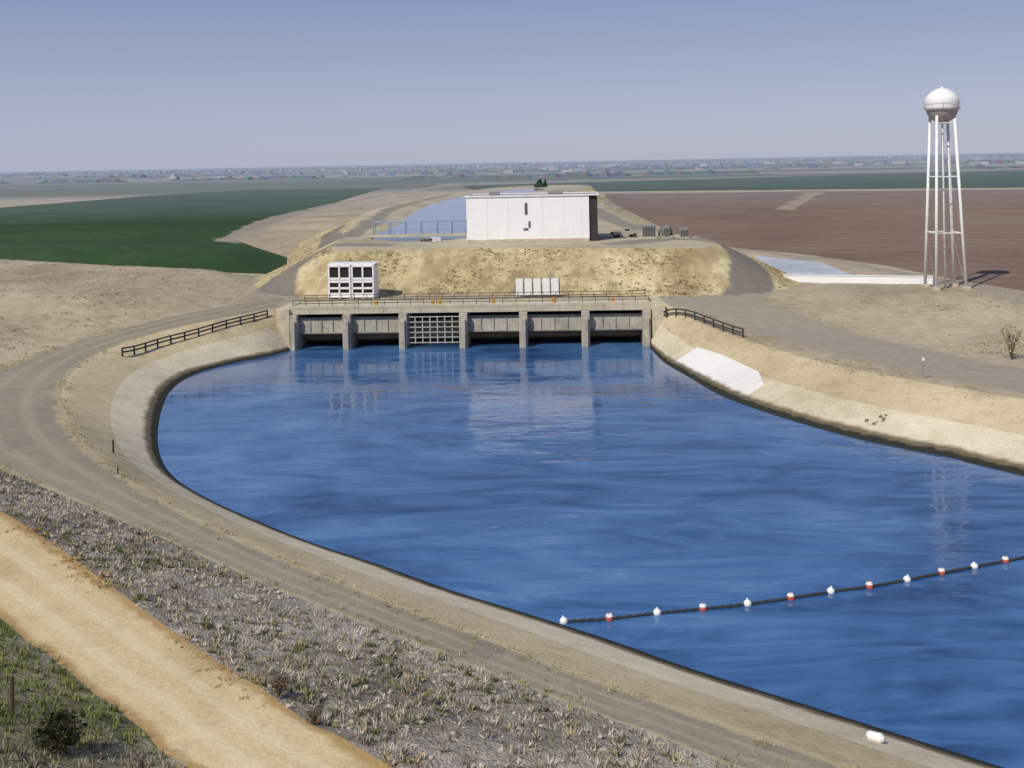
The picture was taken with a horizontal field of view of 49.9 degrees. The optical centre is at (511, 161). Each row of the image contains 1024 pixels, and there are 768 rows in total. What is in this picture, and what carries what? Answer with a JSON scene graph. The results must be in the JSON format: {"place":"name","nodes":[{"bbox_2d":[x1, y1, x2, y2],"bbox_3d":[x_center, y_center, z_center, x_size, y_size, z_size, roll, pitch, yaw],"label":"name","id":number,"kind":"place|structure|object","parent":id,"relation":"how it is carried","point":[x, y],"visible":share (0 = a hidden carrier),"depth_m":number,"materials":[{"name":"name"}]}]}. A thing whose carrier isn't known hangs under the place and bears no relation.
{"place":"outdoors","nodes":[
{"label":"outdoors","id":0,"kind":"place"},
{"bbox_2d":[374,188,545,241],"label":"canal water","id":1,"kind":"structure","parent":0,"point":[452,209],"depth_m":311.61,"materials":[{"name":"blue liquid"}]},
{"bbox_2d":[0,153,1023,767],"bbox_3d":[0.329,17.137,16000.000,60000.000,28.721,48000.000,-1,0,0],"label":"ground","id":2,"kind":"structure","parent":0,"point":[110,645],"depth_m":127.03,"materials":[{"name":"soil"}]},
{"bbox_2d":[32,709,87,753],"bbox_3d":[-15.245,19.252,36.967,1.695,1.458,1.716,-1,0,0],"label":"dark bush","id":3,"kind":"object","parent":2,"relation":"on","point":[56,740],"visible":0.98,"depth_m":36.78,"materials":[{"name":"green plant"}]},
{"bbox_2d":[1,675,143,767],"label":"wire fence","id":4,"kind":"object","parent":2,"relation":"on","point":[140,762],"visible":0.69,"depth_m":39.31,"materials":[{"name":"brown metal"}]},
{"bbox_2d":[0,618,185,767],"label":"grass","id":5,"kind":"structure","parent":2,"relation":"on","point":[32,763],"depth_m":40.62,"materials":[{"name":"green plant"}]},
{"bbox_2d":[112,439,114,453],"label":"marker post","id":6,"kind":"object","parent":2,"relation":"on","point":[113,451],"visible":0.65,"depth_m":98.41,"materials":[{"name":"brown wood"}]},
{"bbox_2d":[0,225,348,364],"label":"dry grass","id":7,"kind":"structure","parent":2,"relation":"on","point":[132,282],"depth_m":193.05,"materials":[{"name":"beige plant"}]},
{"bbox_2d":[121,310,267,356],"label":"guardrail","id":8,"kind":"object","parent":2,"relation":"on","point":[185,335],"visible":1,"depth_m":157.34,"materials":[{"name":"metal"}]},
{"bbox_2d":[4,520,420,767],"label":"dirt edge weeds","id":9,"kind":"object","parent":2,"relation":"on","point":[208,650],"visible":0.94,"depth_m":54.98,"materials":[{"name":"brown plant"}]},
{"bbox_2d":[269,674,289,696],"bbox_3d":[-9.197,20.705,43.427,0.850,0.787,0.918,-1,0,0],"label":"weed","id":10,"kind":"object","parent":2,"relation":"on","point":[278,687],"visible":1,"depth_m":43.35,"materials":[{"name":"brown plant"}]},
{"bbox_2d":[304,708,322,724],"bbox_3d":[-7.504,21.012,41.591,0.738,0.624,0.852,-1,0,0],"label":"weed","id":11,"kind":"object","parent":2,"relation":"on","point":[314,717],"visible":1,"depth_m":41.52,"materials":[{"name":"brown plant"}]},
{"bbox_2d":[1,471,677,767],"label":"green weeds","id":12,"kind":"object","parent":2,"relation":"on","point":[487,689],"visible":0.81,"depth_m":49.89,"materials":[{"name":"green plant"}]},
{"bbox_2d":[330,264,375,297],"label":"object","id":13,"kind":"object","parent":2,"relation":"on","point":[344,272],"visible":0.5,"depth_m":178.37,"materials":[{"name":"grey metal"}]},
{"bbox_2d":[328,264,374,298],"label":"frame","id":14,"kind":"object","parent":13,"relation":"part of","point":[351,288],"visible":0.97,"depth_m":178.02,"materials":[{"name":"white paint"}]},
{"bbox_2d":[330,280,372,295],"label":"spandrel","id":15,"kind":"object","parent":14,"relation":"attached to","point":[337,294],"visible":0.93,"depth_m":178.27,"materials":[{"name":"white paint"}]},
{"bbox_2d":[327,262,379,296],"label":"side walls","id":16,"kind":"structure","parent":13,"relation":"on","point":[376,276],"depth_m":179.27,"materials":[{"name":"white paint"}]},
{"bbox_2d":[0,477,726,767],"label":"riprap rocks","id":17,"kind":"object","parent":2,"relation":"on","point":[390,691],"visible":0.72,"depth_m":49.84,"materials":[{"name":"grey stone"}]},
{"bbox_2d":[0,471,738,767],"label":"dry brush","id":18,"kind":"object","parent":2,"relation":"on","point":[359,709],"visible":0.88,"depth_m":49.19,"materials":[{"name":"grey plant"}]},
{"bbox_2d":[0,326,793,767],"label":"roadside weeds","id":19,"kind":"object","parent":2,"relation":"on","point":[524,682],"visible":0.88,"depth_m":56.50,"materials":[{"name":"beige plant"}]},
{"bbox_2d":[368,219,466,237],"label":"gantry","id":20,"kind":"object","parent":2,"relation":"on","point":[437,233],"visible":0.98,"depth_m":231.91,"materials":[{"name":"grey metal"}]},
{"bbox_2d":[420,237,429,241],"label":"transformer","id":21,"kind":"object","parent":2,"relation":"on","point":[424,239],"visible":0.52,"depth_m":217.41,"materials":[{"name":"metal"}]},
{"bbox_2d":[430,237,440,240],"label":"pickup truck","id":22,"kind":"object","parent":2,"relation":"on","point":[435,238],"visible":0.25,"depth_m":218.63,"materials":[{"name":"white paint"}]},
{"bbox_2d":[276,290,665,350],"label":"canal check bridge","id":23,"kind":"structure","parent":2,"relation":"on","point":[297,322],"depth_m":167.41,"materials":[{"name":"beige concrete"}]},
{"bbox_2d":[0,154,1023,183],"bbox_3d":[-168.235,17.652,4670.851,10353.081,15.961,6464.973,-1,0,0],"label":"distant tree line","id":24,"kind":"object","parent":2,"relation":"on","point":[114,177],"visible":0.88,"depth_m":2891.14,"materials":[{"name":"green plant"}]},
{"bbox_2d":[45,318,997,767],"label":"berm weeds","id":25,"kind":"object","parent":2,"relation":"on","point":[395,598],"visible":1,"depth_m":64.53,"materials":[{"name":"beige plant"}]},
{"bbox_2d":[29,156,1023,179],"bbox_3d":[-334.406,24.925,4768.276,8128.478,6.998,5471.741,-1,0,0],"label":"distant buildings","id":26,"kind":"structure","parent":2,"relation":"on","point":[715,163],"depth_m":2731.40,"materials":[{"name":"grey"}]},
{"bbox_2d":[466,195,589,242],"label":"building","id":27,"kind":"structure","parent":2,"relation":"on","point":[499,213],"depth_m":209.56,"materials":[{"name":"white metal"}]},
{"bbox_2d":[523,203,530,229],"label":"vertical vents","id":28,"kind":"object","parent":27,"relation":"attached to","point":[528,221],"visible":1,"depth_m":209.47,"materials":[{"name":"grey metal"}]},
{"bbox_2d":[465,192,598,197],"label":"roof edge","id":29,"kind":"object","parent":27,"relation":"on","point":[469,196],"visible":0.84,"depth_m":209.54,"materials":[{"name":"white paint"}]},
{"bbox_2d":[470,193,595,195],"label":"roof","id":30,"kind":"structure","parent":27,"relation":"on","point":[530,194],"depth_m":217.91,"materials":[{"name":"white metal"}]},
{"bbox_2d":[489,190,562,194],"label":"rooftop units","id":31,"kind":"object","parent":30,"relation":"on","point":[498,192],"visible":1,"depth_m":216.29,"materials":[{"name":"metal"}]},
{"bbox_2d":[487,196,581,234],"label":"panel joints","id":32,"kind":"object","parent":27,"relation":"attached to","point":[542,220],"visible":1,"depth_m":209.42,"materials":[{"name":"white metal"}]},
{"bbox_2d":[467,238,588,242],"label":"base course","id":33,"kind":"object","parent":2,"relation":"on","point":[528,240],"visible":1,"depth_m":209.45,"materials":[{"name":"beige concrete"}]},
{"bbox_2d":[514,277,559,296],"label":"stoplog rack","id":34,"kind":"object","parent":2,"relation":"on","point":[550,286],"visible":0.98,"depth_m":175.68,"materials":[{"name":"white metal"}]},
{"bbox_2d":[534,178,547,187],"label":"distant tree","id":35,"kind":"object","parent":2,"relation":"on","point":[539,184],"visible":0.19,"depth_m":651.68,"materials":[{"name":"green plant"}]},
{"bbox_2d":[301,247,788,295],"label":"embankment grass","id":36,"kind":"structure","parent":2,"relation":"on","point":[580,255],"depth_m":186.80,"materials":[{"name":"beige plant"}]},
{"bbox_2d":[589,195,597,240],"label":"dark end bay","id":37,"kind":"object","parent":2,"relation":"on","point":[593,220],"visible":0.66,"depth_m":209.40,"materials":[{"name":"grey metal"}]},
{"bbox_2d":[610,228,638,237],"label":"pickup truck","id":38,"kind":"object","parent":2,"relation":"on","point":[626,231],"visible":1,"depth_m":216.78,"materials":[{"name":"beige paint"}]},
{"bbox_2d":[641,224,656,237],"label":"transformer","id":39,"kind":"object","parent":2,"relation":"on","point":[648,230],"visible":1,"depth_m":214.16,"materials":[{"name":"metal"}]},
{"bbox_2d":[662,226,671,237],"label":"transformer","id":40,"kind":"object","parent":2,"relation":"on","point":[666,231],"visible":1,"depth_m":213.37,"materials":[{"name":"metal"}]},
{"bbox_2d":[678,228,689,237],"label":"transformer","id":41,"kind":"object","parent":2,"relation":"on","point":[683,232],"visible":1,"depth_m":212.37,"materials":[{"name":"metal"}]},
{"bbox_2d":[663,308,743,337],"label":"guardrail","id":42,"kind":"object","parent":2,"relation":"on","point":[703,318],"visible":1,"depth_m":155.45,"materials":[{"name":"metal"}]},
{"bbox_2d":[688,283,1023,379],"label":"scrub grass","id":43,"kind":"structure","parent":2,"relation":"on","point":[931,320],"depth_m":150.10,"materials":[{"name":"beige plant"}]},
{"bbox_2d":[784,275,934,284],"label":"wall","id":44,"kind":"structure","parent":2,"relation":"on","point":[864,279],"depth_m":186.32,"materials":[{"name":"white concrete"}]},
{"bbox_2d":[783,274,934,276],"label":"coping","id":45,"kind":"object","parent":44,"relation":"on","point":[855,275],"visible":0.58,"depth_m":186.37,"materials":[{"name":"white paint"}]},
{"bbox_2d":[866,730,884,742],"bbox_3d":[16.521,26.123,49.989,0.800,0.440,0.440,-1,0,34],"label":"white float drum","id":46,"kind":"object","parent":2,"relation":"on","point":[878,737],"visible":1,"depth_m":49.84,"materials":[{"name":"plastic"}]},
{"bbox_2d":[865,414,886,424],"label":"rock pile","id":47,"kind":"object","parent":2,"relation":"on","point":[880,416],"visible":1,"depth_m":110.78,"materials":[{"name":"brown stone"}]},
{"bbox_2d":[920,86,970,290],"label":"water tower","id":48,"kind":"structure","parent":2,"relation":"on","point":[942,107],"depth_m":175.81,"materials":[{"name":"white metal"}]},
{"bbox_2d":[997,324,1023,359],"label":"dry shrub","id":49,"kind":"object","parent":2,"relation":"on","point":[1011,350],"visible":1,"depth_m":127.39,"materials":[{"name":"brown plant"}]},
{"bbox_2d":[0,0,1023,171],"label":"sky","id":50,"kind":"structure","parent":0,"point":[86,85],"materials":[{"name":"blue"}]},
{"bbox_2d":[158,339,1023,767],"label":"canal water","id":51,"kind":"structure","parent":0,"point":[552,481],"depth_m":88.28,"materials":[{"name":"blue liquid"}]},
{"bbox_2d":[560,556,1023,623],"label":"buoy line","id":52,"kind":"object","parent":51,"relation":"on","point":[790,595],"visible":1,"depth_m":69.47,"materials":[{"name":"plastic"}]},
{"bbox_2d":[658,226,672,235],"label":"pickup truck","id":53,"kind":"object","parent":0,"point":[660,231],"visible":0.6,"depth_m":220.65,"materials":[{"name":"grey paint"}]}
]}

